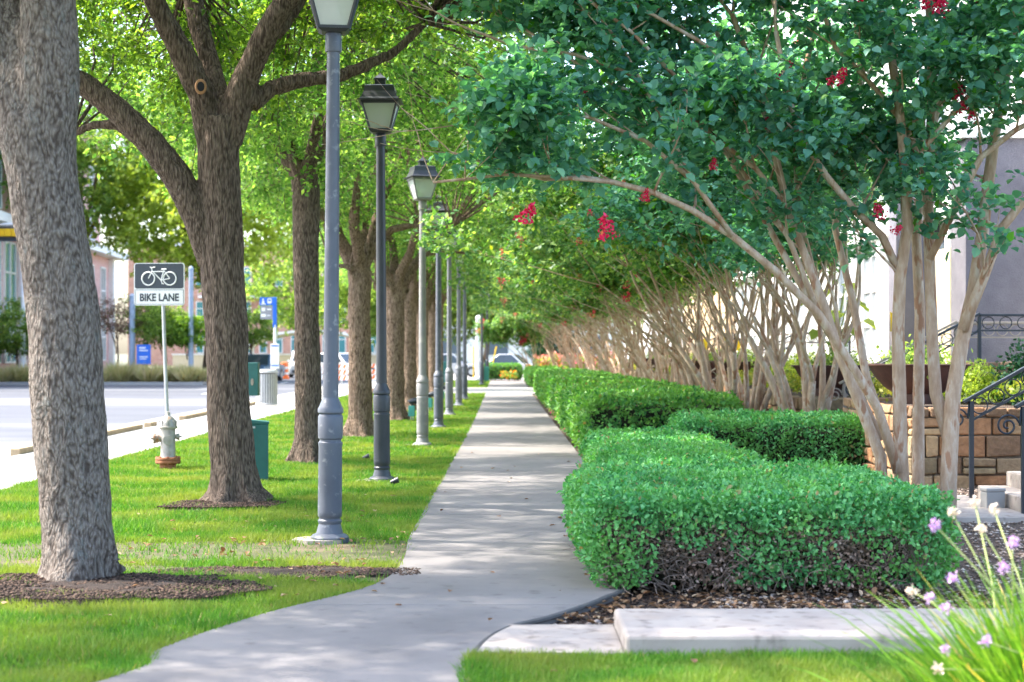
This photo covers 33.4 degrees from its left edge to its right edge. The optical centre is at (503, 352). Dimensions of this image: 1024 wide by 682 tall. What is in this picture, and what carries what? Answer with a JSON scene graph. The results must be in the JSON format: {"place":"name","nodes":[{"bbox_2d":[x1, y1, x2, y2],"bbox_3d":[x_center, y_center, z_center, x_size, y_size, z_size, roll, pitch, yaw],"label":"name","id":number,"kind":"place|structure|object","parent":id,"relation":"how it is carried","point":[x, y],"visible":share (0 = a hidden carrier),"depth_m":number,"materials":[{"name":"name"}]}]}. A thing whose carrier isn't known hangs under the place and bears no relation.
{"place":"outdoors","nodes":[
{"label":"outdoors","id":0,"kind":"place"},
{"bbox_2d":[103,358,142,381],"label":"ornamental grass","id":1,"kind":"object","parent":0,"point":[123,373],"depth_m":87.25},
{"bbox_2d":[9,365,288,381],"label":"verge","id":2,"kind":"structure","parent":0,"point":[142,366],"depth_m":178.19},
{"bbox_2d":[0,223,25,365],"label":"traffic signal","id":3,"kind":"object","parent":2,"relation":"on","point":[7,232],"visible":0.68,"depth_m":88.87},
{"bbox_2d":[0,297,28,365],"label":"street shrub","id":4,"kind":"object","parent":2,"relation":"on","point":[8,319],"visible":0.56,"depth_m":88.54,"materials":[{"name":"green plant"}]},
{"bbox_2d":[0,129,128,370],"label":"building","id":5,"kind":"structure","parent":2,"relation":"on","point":[104,267],"depth_m":98.46,"materials":[{"name":"pink brick"}]},
{"bbox_2d":[3,241,16,362],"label":"window","id":6,"kind":"structure","parent":5,"relation":"in","point":[9,248],"depth_m":94.24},
{"bbox_2d":[100,267,105,360],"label":"window","id":7,"kind":"structure","parent":5,"relation":"in","point":[102,269],"depth_m":122.20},
{"bbox_2d":[0,52,188,240],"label":"street tree","id":8,"kind":"object","parent":2,"relation":"on","point":[83,165],"visible":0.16,"depth_m":94.66,"materials":[{"name":"green plant"}]},
{"bbox_2d":[99,292,148,381],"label":"street tree","id":9,"kind":"object","parent":2,"relation":"on","point":[107,323],"visible":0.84,"depth_m":88.72,"materials":[{"name":"beige plant"}]},
{"bbox_2d":[129,293,134,381],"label":"utility pole","id":10,"kind":"object","parent":2,"relation":"on","point":[131,333],"visible":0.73,"depth_m":88.17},
{"bbox_2d":[0,374,294,384],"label":"kerb","id":11,"kind":"structure","parent":2,"relation":"on","point":[123,383],"depth_m":86.42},
{"bbox_2d":[124,305,201,354],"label":"street tree","id":12,"kind":"object","parent":2,"relation":"on","point":[148,337],"visible":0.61,"depth_m":88.36,"materials":[{"name":"green plant"}]},
{"bbox_2d":[149,307,205,359],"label":"street tree","id":13,"kind":"object","parent":2,"relation":"on","point":[180,328],"visible":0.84,"depth_m":87.86,"materials":[{"name":"green plant"}]},
{"bbox_2d":[84,114,292,368],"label":"street tree","id":14,"kind":"object","parent":2,"relation":"on","point":[129,226],"visible":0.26,"depth_m":95.06,"materials":[{"name":"green plant"}]},
{"bbox_2d":[188,266,194,381],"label":"utility pole","id":15,"kind":"object","parent":2,"relation":"on","point":[191,332],"visible":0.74,"depth_m":87.89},
{"bbox_2d":[126,242,375,364],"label":"building","id":16,"kind":"structure","parent":2,"relation":"on","point":[286,345],"depth_m":200.00,"materials":[{"name":"red brick"}]},
{"bbox_2d":[247,305,284,353],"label":"street tree","id":17,"kind":"object","parent":2,"relation":"on","point":[256,334],"visible":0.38,"depth_m":100.58,"materials":[{"name":"green plant"}]},
{"bbox_2d":[171,354,375,368],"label":"boundary wall","id":18,"kind":"structure","parent":2,"relation":"on","point":[182,358],"depth_m":160.00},
{"bbox_2d":[244,220,347,335],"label":"street tree","id":19,"kind":"object","parent":2,"relation":"on","point":[259,287],"visible":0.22,"depth_m":146.94,"materials":[{"name":"green plant"}]},
{"bbox_2d":[131,362,168,381],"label":"ornamental grass","id":20,"kind":"object","parent":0,"point":[147,374],"depth_m":87.03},
{"bbox_2d":[168,362,204,381],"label":"ornamental grass","id":21,"kind":"object","parent":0,"point":[184,374],"depth_m":87.02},
{"bbox_2d":[0,374,375,447],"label":"road","id":22,"kind":"structure","parent":0,"point":[123,406],"depth_m":55.47,"materials":[{"name":"asphalt"}]},
{"bbox_2d":[248,354,284,380],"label":"parked car","id":23,"kind":"object","parent":22,"relation":"on","point":[264,360],"visible":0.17,"depth_m":98.56,"materials":[{"name":"white metal"}]},
{"bbox_2d":[319,262,452,346],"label":"street tree","id":24,"kind":"object","parent":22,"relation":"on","point":[343,293],"visible":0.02,"depth_m":136.76,"materials":[{"name":"green plant"}]},
{"bbox_2d":[0,379,375,489],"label":"street sidewalk","id":25,"kind":"structure","parent":0,"point":[16,468],"depth_m":30.19,"materials":[{"name":"concrete"}]},
{"bbox_2d":[255,369,277,404],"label":"litter bin","id":26,"kind":"object","parent":25,"relation":"on","point":[268,388],"visible":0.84,"depth_m":49.24,"materials":[{"name":"metal"}]},
{"bbox_2d":[260,297,278,373],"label":"bus stop sign","id":27,"kind":"object","parent":25,"relation":"on","point":[268,312],"visible":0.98,"depth_m":51.96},
{"bbox_2d":[0,392,486,681],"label":"lawn","id":28,"kind":"structure","parent":0,"point":[322,552],"depth_m":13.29,"materials":[{"name":"plant"}]},
{"bbox_2d":[0,0,125,582],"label":"oak tree","id":29,"kind":"object","parent":28,"relation":"on","point":[39,76],"visible":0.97,"depth_m":11.29,"materials":[{"name":"grey plant"}]},
{"bbox_2d":[0,577,283,607],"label":"mulch","id":30,"kind":"object","parent":28,"relation":"on","point":[95,585],"visible":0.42,"depth_m":10.84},
{"bbox_2d":[134,263,184,414],"bbox_3d":[-5.191,0.150,25.785,0.780,3.002,0.086,0,0,5],"label":"bike lane sign","id":31,"kind":"object","parent":28,"relation":"on","point":[162,284],"visible":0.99,"depth_m":25.76,"materials":[{"name":"metal"}]},
{"bbox_2d":[151,412,181,468],"bbox_3d":[-4.435,1.190,22.503,0.358,0.820,0.337,0,0,28],"label":"fire hydrant","id":32,"kind":"object","parent":28,"relation":"on","point":[168,458],"visible":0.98,"depth_m":22.41,"materials":[{"name":"silver metal"}]},
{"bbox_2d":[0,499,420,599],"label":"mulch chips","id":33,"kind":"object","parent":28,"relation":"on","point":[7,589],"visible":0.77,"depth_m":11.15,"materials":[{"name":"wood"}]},
{"bbox_2d":[248,363,259,395],"bbox_3d":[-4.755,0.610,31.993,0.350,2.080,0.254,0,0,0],"label":"pedestal box","id":34,"kind":"object","parent":28,"relation":"on","point":[254,378],"visible":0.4,"depth_m":31.88,"materials":[{"name":"green metal"}]},
{"bbox_2d":[251,419,268,480],"bbox_3d":[-2.980,1.183,20.400,0.360,0.794,0.280,0,0,-8],"label":"utility cabinet","id":35,"kind":"object","parent":28,"relation":"on","point":[260,429],"visible":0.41,"depth_m":20.28,"materials":[{"name":"green metal"}]},
{"bbox_2d":[138,565,396,579],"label":"mulch","id":36,"kind":"object","parent":28,"relation":"on","point":[279,571],"visible":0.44,"depth_m":11.90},
{"bbox_2d":[76,0,571,502],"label":"oak tree","id":37,"kind":"object","parent":28,"relation":"on","point":[208,203],"visible":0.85,"depth_m":17.27,"materials":[{"name":"brown plant"}]},
{"bbox_2d":[292,0,358,544],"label":"lamp post","id":38,"kind":"object","parent":28,"relation":"on","point":[330,425],"visible":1,"depth_m":13.90,"materials":[{"name":"metal"}]},
{"bbox_2d":[77,0,581,462],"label":"oak tree","id":39,"kind":"object","parent":28,"relation":"on","point":[305,168],"visible":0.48,"depth_m":23.79,"materials":[{"name":"green plant"}]},
{"bbox_2d":[136,18,602,437],"bbox_3d":[-2.265,-2.694,31.387,8.911,8.755,6.207,0,0,0],"label":"oak tree","id":40,"kind":"object","parent":28,"relation":"on","point":[357,255],"visible":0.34,"depth_m":31.10,"materials":[{"name":"green plant"}]},
{"bbox_2d":[356,73,403,481],"bbox_3d":[-1.482,-0.855,20.400,0.567,4.970,0.524,0,0,0],"label":"lamp post","id":41,"kind":"object","parent":28,"relation":"on","point":[376,95],"visible":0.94,"depth_m":20.34,"materials":[{"name":"grey metal"}]},
{"bbox_2d":[241,100,534,420],"bbox_3d":[-2.658,-2.553,38.659,8.452,8.480,6.466,0,0,-11],"label":"oak tree","id":42,"kind":"object","parent":28,"relation":"on","point":[400,277],"visible":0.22,"depth_m":38.41,"materials":[{"name":"green plant"}]},
{"bbox_2d":[286,169,516,410],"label":"oak tree","id":43,"kind":"object","parent":28,"relation":"on","point":[411,303],"visible":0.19,"depth_m":45.49,"materials":[{"name":"green plant"}]},
{"bbox_2d":[319,209,509,397],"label":"oak tree","id":44,"kind":"object","parent":28,"relation":"on","point":[430,300],"visible":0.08,"depth_m":51.36,"materials":[{"name":"green plant"}]},
{"bbox_2d":[403,157,441,445],"bbox_3d":[-1.351,-0.795,28.094,0.567,4.850,0.524,0,0,-17],"label":"lamp post","id":45,"kind":"object","parent":28,"relation":"on","point":[419,172],"visible":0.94,"depth_m":28.04,"materials":[{"name":"grey metal"}]},
{"bbox_2d":[346,224,503,397],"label":"oak tree","id":46,"kind":"object","parent":28,"relation":"on","point":[432,338],"visible":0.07,"depth_m":57.30,"materials":[{"name":"green plant"}]},
{"bbox_2d":[426,195,451,427],"bbox_3d":[-1.342,-0.795,34.800,0.567,4.850,0.524,0,0,0],"label":"lamp post","id":47,"kind":"object","parent":28,"relation":"on","point":[438,375],"visible":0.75,"depth_m":34.74,"materials":[{"name":"metal"}]},
{"bbox_2d":[442,229,457,414],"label":"lamp post","id":48,"kind":"object","parent":28,"relation":"on","point":[449,371],"visible":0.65,"depth_m":41.64,"materials":[{"name":"grey metal"}]},
{"bbox_2d":[453,256,464,405],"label":"lamp post","id":49,"kind":"object","parent":28,"relation":"on","point":[458,384],"visible":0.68,"depth_m":48.94,"materials":[{"name":"grey metal"}]},
{"bbox_2d":[461,261,470,398],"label":"lamp post","id":50,"kind":"object","parent":28,"relation":"on","point":[464,366],"visible":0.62,"depth_m":55.94,"materials":[{"name":"metal"}]},
{"bbox_2d":[115,354,454,373],"bbox_3d":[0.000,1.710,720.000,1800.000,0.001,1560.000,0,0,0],"label":"ground","id":51,"kind":"structure","parent":0,"point":[124,357],"depth_m":480.24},
{"bbox_2d":[0,379,374,457],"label":"road gutter","id":52,"kind":"object","parent":51,"relation":"on","point":[4,452],"depth_m":40.77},
{"bbox_2d":[10,424,142,455],"bbox_3d":[-7.380,1.545,30.200,0.160,0.190,8.800,0,0,0],"label":"kerb stone","id":53,"kind":"object","parent":52,"relation":"on","point":[29,448],"visible":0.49,"depth_m":31.72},
{"bbox_2d":[443,269,519,362],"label":"street tree","id":54,"kind":"object","parent":51,"relation":"on","point":[469,324],"visible":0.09,"depth_m":128.74,"materials":[{"name":"green plant"}]},
{"bbox_2d":[443,319,618,363],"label":"building","id":55,"kind":"structure","parent":51,"relation":"on","point":[502,350],"depth_m":180.00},
{"bbox_2d":[97,393,625,681],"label":"sidewalk","id":56,"kind":"structure","parent":0,"point":[527,559],"depth_m":10.83,"materials":[{"name":"concrete"}]},
{"bbox_2d":[297,514,580,604],"bbox_3d":[-0.057,1.529,35.175,2.384,0.003,49.662,0,0,0],"label":"sidewalk joint","id":57,"kind":"object","parent":56,"relation":"on","point":[457,604],"visible":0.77,"depth_m":10.35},
{"bbox_2d":[465,582,631,680],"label":"edge joint","id":58,"kind":"object","parent":56,"relation":"on","point":[567,611],"visible":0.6,"depth_m":10.07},
{"bbox_2d":[477,624,624,655],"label":"slab","id":59,"kind":"structure","parent":56,"relation":"on","point":[572,637],"depth_m":9.10,"materials":[{"name":"concrete"}]},
{"bbox_2d":[78,0,744,353],"label":"sky","id":60,"kind":"structure","parent":0,"point":[121,268],"materials":[{"name":"white"}]},
{"bbox_2d":[443,388,534,394],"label":"cross walk","id":61,"kind":"structure","parent":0,"point":[503,390],"depth_m":68.67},
{"bbox_2d":[453,374,524,379],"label":"parking lot","id":62,"kind":"structure","parent":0,"point":[469,378],"depth_m":104.73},
{"bbox_2d":[620,0,1023,363],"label":"building","id":63,"kind":"structure","parent":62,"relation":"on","point":[1003,292],"depth_m":33.44,"materials":[{"name":"paint"}]},
{"bbox_2d":[862,253,875,361],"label":"window","id":64,"kind":"structure","parent":63,"relation":"in","point":[868,266],"depth_m":41.82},
{"bbox_2d":[491,380,532,387],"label":"bed","id":65,"kind":"object","parent":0,"point":[512,380],"visible":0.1,"depth_m":94.23,"materials":[{"name":"concrete"}]},
{"bbox_2d":[484,362,523,379],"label":"hedge","id":66,"kind":"object","parent":65,"relation":"on","point":[496,368],"visible":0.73,"depth_m":95.10,"materials":[{"name":"green plant"}]},
{"bbox_2d":[472,306,548,366],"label":"crape myrtle","id":67,"kind":"object","parent":65,"relation":"on","point":[497,331],"visible":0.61,"depth_m":83.69,"materials":[{"name":"green plant"}]},
{"bbox_2d":[485,302,595,367],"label":"crape myrtle","id":68,"kind":"object","parent":65,"relation":"on","point":[563,359],"visible":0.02,"depth_m":88.17,"materials":[{"name":"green plant"}]},
{"bbox_2d":[492,277,600,368],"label":"crape myrtle","id":69,"kind":"object","parent":65,"relation":"on","point":[571,362],"visible":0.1,"depth_m":79.22,"materials":[{"name":"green plant"}]},
{"bbox_2d":[466,263,615,370],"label":"crape myrtle","id":70,"kind":"object","parent":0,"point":[491,312],"visible":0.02,"depth_m":71.53,"materials":[{"name":"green plant"}]},
{"bbox_2d":[452,645,970,681],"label":"front grass","id":71,"kind":"structure","parent":0,"point":[594,666],"depth_m":8.21,"materials":[{"name":"plant"}]},
{"bbox_2d":[533,395,1023,625],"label":"planting bed","id":72,"kind":"object","parent":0,"point":[970,572],"visible":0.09,"depth_m":11.61,"materials":[{"name":"soil"}]},
{"bbox_2d":[2,390,1023,671],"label":"fallen leaves","id":73,"kind":"object","parent":72,"relation":"on","point":[756,604],"visible":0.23,"depth_m":10.74,"materials":[{"name":"brown plant"}]},
{"bbox_2d":[518,323,580,359],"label":"dark evergreen","id":74,"kind":"object","parent":72,"relation":"on","point":[529,352],"visible":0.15,"depth_m":97.11,"materials":[{"name":"plant"}]},
{"bbox_2d":[497,271,647,372],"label":"crape myrtle","id":75,"kind":"object","parent":72,"relation":"on","point":[554,316],"visible":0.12,"depth_m":59.29,"materials":[{"name":"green plant"}]},
{"bbox_2d":[534,369,610,405],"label":"hedge","id":76,"kind":"object","parent":72,"relation":"on","point":[540,378],"visible":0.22,"depth_m":51.23,"materials":[{"name":"green plant"}]},
{"bbox_2d":[467,246,678,376],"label":"crape myrtle","id":77,"kind":"object","parent":72,"relation":"on","point":[594,347],"visible":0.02,"depth_m":53.07,"materials":[{"name":"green plant"}]},
{"bbox_2d":[497,290,650,373],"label":"crape myrtle","id":78,"kind":"object","parent":72,"relation":"on","point":[586,355],"visible":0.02,"depth_m":65.63,"materials":[{"name":"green plant"}]},
{"bbox_2d":[442,182,744,384],"bbox_3d":[2.160,-1.342,37.578,6.660,5.953,5.753,0,0,-16],"label":"crape myrtle","id":79,"kind":"object","parent":72,"relation":"on","point":[539,272],"visible":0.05,"depth_m":38.25,"materials":[{"name":"green plant"}]},
{"bbox_2d":[490,212,703,382],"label":"crape myrtle","id":80,"kind":"object","parent":72,"relation":"on","point":[638,339],"visible":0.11,"depth_m":42.61,"materials":[{"name":"green plant"}]},
{"bbox_2d":[541,371,655,419],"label":"hedge","id":81,"kind":"object","parent":72,"relation":"on","point":[552,381],"visible":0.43,"depth_m":40.30,"materials":[{"name":"green plant"}]},
{"bbox_2d":[491,265,705,380],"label":"crape myrtle","id":82,"kind":"object","parent":72,"relation":"on","point":[620,356],"visible":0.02,"depth_m":47.90,"materials":[{"name":"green plant"}]},
{"bbox_2d":[401,69,820,411],"bbox_3d":[2.183,-1.468,26.414,6.660,6.213,5.753,0,0,-31],"label":"crape myrtle","id":83,"kind":"object","parent":72,"relation":"on","point":[732,381],"visible":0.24,"depth_m":26.89,"materials":[{"name":"green plant"}]},
{"bbox_2d":[491,135,763,391],"bbox_3d":[2.870,-1.453,33.847,6.356,6.177,4.504,0,0,0],"label":"crape myrtle","id":84,"kind":"object","parent":72,"relation":"on","point":[613,285],"visible":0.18,"depth_m":33.66,"materials":[{"name":"green plant"}]},
{"bbox_2d":[553,376,743,451],"bbox_3d":[2.315,1.041,30.055,2.665,1.109,11.361,0,0,0],"label":"hedge","id":85,"kind":"object","parent":72,"relation":"on","point":[583,407],"visible":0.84,"depth_m":24.79,"materials":[{"name":"green plant"}]},
{"bbox_2d":[321,0,1023,519],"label":"crape myrtle","id":86,"kind":"object","parent":72,"relation":"on","point":[969,54],"visible":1,"depth_m":15.56,"materials":[{"name":"green plant"}]},
{"bbox_2d":[502,162,887,409],"bbox_3d":[3.840,-1.479,30.499,5.062,6.231,6.252,0,0,-41],"label":"crape myrtle","id":87,"kind":"object","parent":72,"relation":"on","point":[674,282],"visible":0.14,"depth_m":30.44,"materials":[{"name":"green plant"}]},
{"bbox_2d":[578,406,868,497],"bbox_3d":[3.155,1.153,18.830,4.437,0.833,10.353,0,0,0],"label":"hedge","id":88,"kind":"object","parent":72,"relation":"on","point":[739,436],"visible":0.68,"depth_m":22.30,"materials":[{"name":"green plant"}]},
{"bbox_2d":[552,2,917,411],"bbox_3d":[2.961,-1.742,24.454,5.472,6.754,5.797,0,0,0],"label":"crape myrtle","id":89,"kind":"object","parent":72,"relation":"on","point":[828,253],"visible":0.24,"depth_m":24.28,"materials":[{"name":"green plant"}]},
{"bbox_2d":[557,452,964,598],"bbox_3d":[1.708,1.210,12.303,2.624,0.865,3.010,0,0,0],"label":"hedge","id":90,"kind":"object","parent":72,"relation":"on","point":[781,520],"visible":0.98,"depth_m":11.08,"materials":[{"name":"green plant"}]},
{"bbox_2d":[553,589,1008,624],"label":"bark chips","id":91,"kind":"object","parent":72,"relation":"on","point":[650,597],"visible":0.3,"depth_m":10.84,"materials":[{"name":"wood"}]},
{"bbox_2d":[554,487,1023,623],"bbox_3d":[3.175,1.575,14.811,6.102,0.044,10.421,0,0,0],"label":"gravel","id":92,"kind":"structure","parent":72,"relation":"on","point":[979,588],"depth_m":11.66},
{"bbox_2d":[714,384,892,412],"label":"stone wall","id":93,"kind":"structure","parent":72,"relation":"on","point":[835,404],"depth_m":26.58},
{"bbox_2d":[742,385,892,397],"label":"terrace soil","id":94,"kind":"structure","parent":93,"relation":"on","point":[800,394],"depth_m":29.82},
{"bbox_2d":[715,363,885,394],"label":"ground cover","id":95,"kind":"object","parent":94,"relation":"on","point":[794,379],"visible":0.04,"depth_m":30.43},
{"bbox_2d":[791,342,881,395],"bbox_3d":[5.230,0.246,26.987,1.354,0.889,1.278,0,0,23],"label":"planter bowl","id":96,"kind":"object","parent":94,"relation":"on","point":[829,359],"visible":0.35,"depth_m":26.75,"materials":[{"name":"metal"}]},
{"bbox_2d":[801,283,875,352],"bbox_3d":[5.847,-0.263,30.007,1.335,1.905,1.122,0,0,-44],"label":"elephant ear","id":97,"kind":"object","parent":94,"relation":"on","point":[813,333],"visible":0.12,"depth_m":29.88},
{"bbox_2d":[614,609,1023,656],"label":"concrete kerb","id":98,"kind":"structure","parent":72,"relation":"on","point":[646,630],"depth_m":8.87,"materials":[{"name":"concrete"}]},
{"bbox_2d":[832,320,1023,407],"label":"railing","id":99,"kind":"object","parent":72,"relation":"on","point":[843,392],"visible":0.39,"depth_m":25.98,"materials":[{"name":"black metal"}]},
{"bbox_2d":[843,397,1020,488],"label":"stone wall","id":100,"kind":"structure","parent":72,"relation":"on","point":[997,454],"depth_m":19.80,"materials":[{"name":"stone"}]},
{"bbox_2d":[855,334,973,403],"bbox_3d":[5.131,0.200,21.016,1.344,0.860,1.295,0,0,-13],"label":"planter bowl","id":101,"kind":"object","parent":100,"relation":"on","point":[882,373],"visible":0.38,"depth_m":20.74,"materials":[{"name":"metal"}]},
{"bbox_2d":[880,401,1023,407],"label":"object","id":102,"kind":"structure","parent":100,"relation":"on","point":[984,405],"depth_m":22.12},
{"bbox_2d":[870,371,1023,401],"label":"ground cover","id":103,"kind":"object","parent":102,"relation":"on","point":[1015,390],"visible":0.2,"depth_m":21.83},
{"bbox_2d":[943,358,1008,403],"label":"shrub","id":104,"kind":"object","parent":102,"relation":"on","point":[977,374],"visible":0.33,"depth_m":22.27,"materials":[{"name":"green plant"}]},
{"bbox_2d":[990,338,1023,404],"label":"shrub","id":105,"kind":"object","parent":102,"relation":"on","point":[1018,362],"visible":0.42,"depth_m":22.00,"materials":[{"name":"green plant"}]},
{"bbox_2d":[845,312,1023,395],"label":"railing","id":106,"kind":"object","parent":72,"relation":"on","point":[978,321],"visible":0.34,"depth_m":24.18,"materials":[{"name":"metal"}]},
{"bbox_2d":[893,495,1023,522],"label":"stair pad","id":107,"kind":"object","parent":72,"relation":"on","point":[967,513],"visible":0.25,"depth_m":16.20,"materials":[{"name":"concrete"}]},
{"bbox_2d":[959,366,1023,497],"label":"railing","id":108,"kind":"object","parent":107,"relation":"on","point":[969,414],"visible":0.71,"depth_m":18.03,"materials":[{"name":"metal"}]},
{"bbox_2d":[980,487,1005,507],"bbox_3d":[4.860,1.462,16.950,0.210,0.235,0.150,0,0,-12],"label":"bollard light","id":109,"kind":"object","parent":107,"relation":"on","point":[991,495],"visible":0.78,"depth_m":16.89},
{"bbox_2d":[997,400,1023,513],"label":"railing","id":110,"kind":"object","parent":107,"relation":"on","point":[1020,421],"visible":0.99,"depth_m":16.29,"materials":[{"name":"metal"}]},
{"bbox_2d":[978,471,1020,511],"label":"concrete steps","id":111,"kind":"structure","parent":72,"relation":"on","point":[1012,486],"depth_m":17.53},
{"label":"front lawn","id":112,"kind":"structure","parent":0,"visible":0},
{"bbox_2d":[783,495,1023,681],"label":"society garlic","id":113,"kind":"object","parent":112,"relation":"on","point":[999,657],"visible":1,"depth_m":7.02,"materials":[{"name":"green plant"}]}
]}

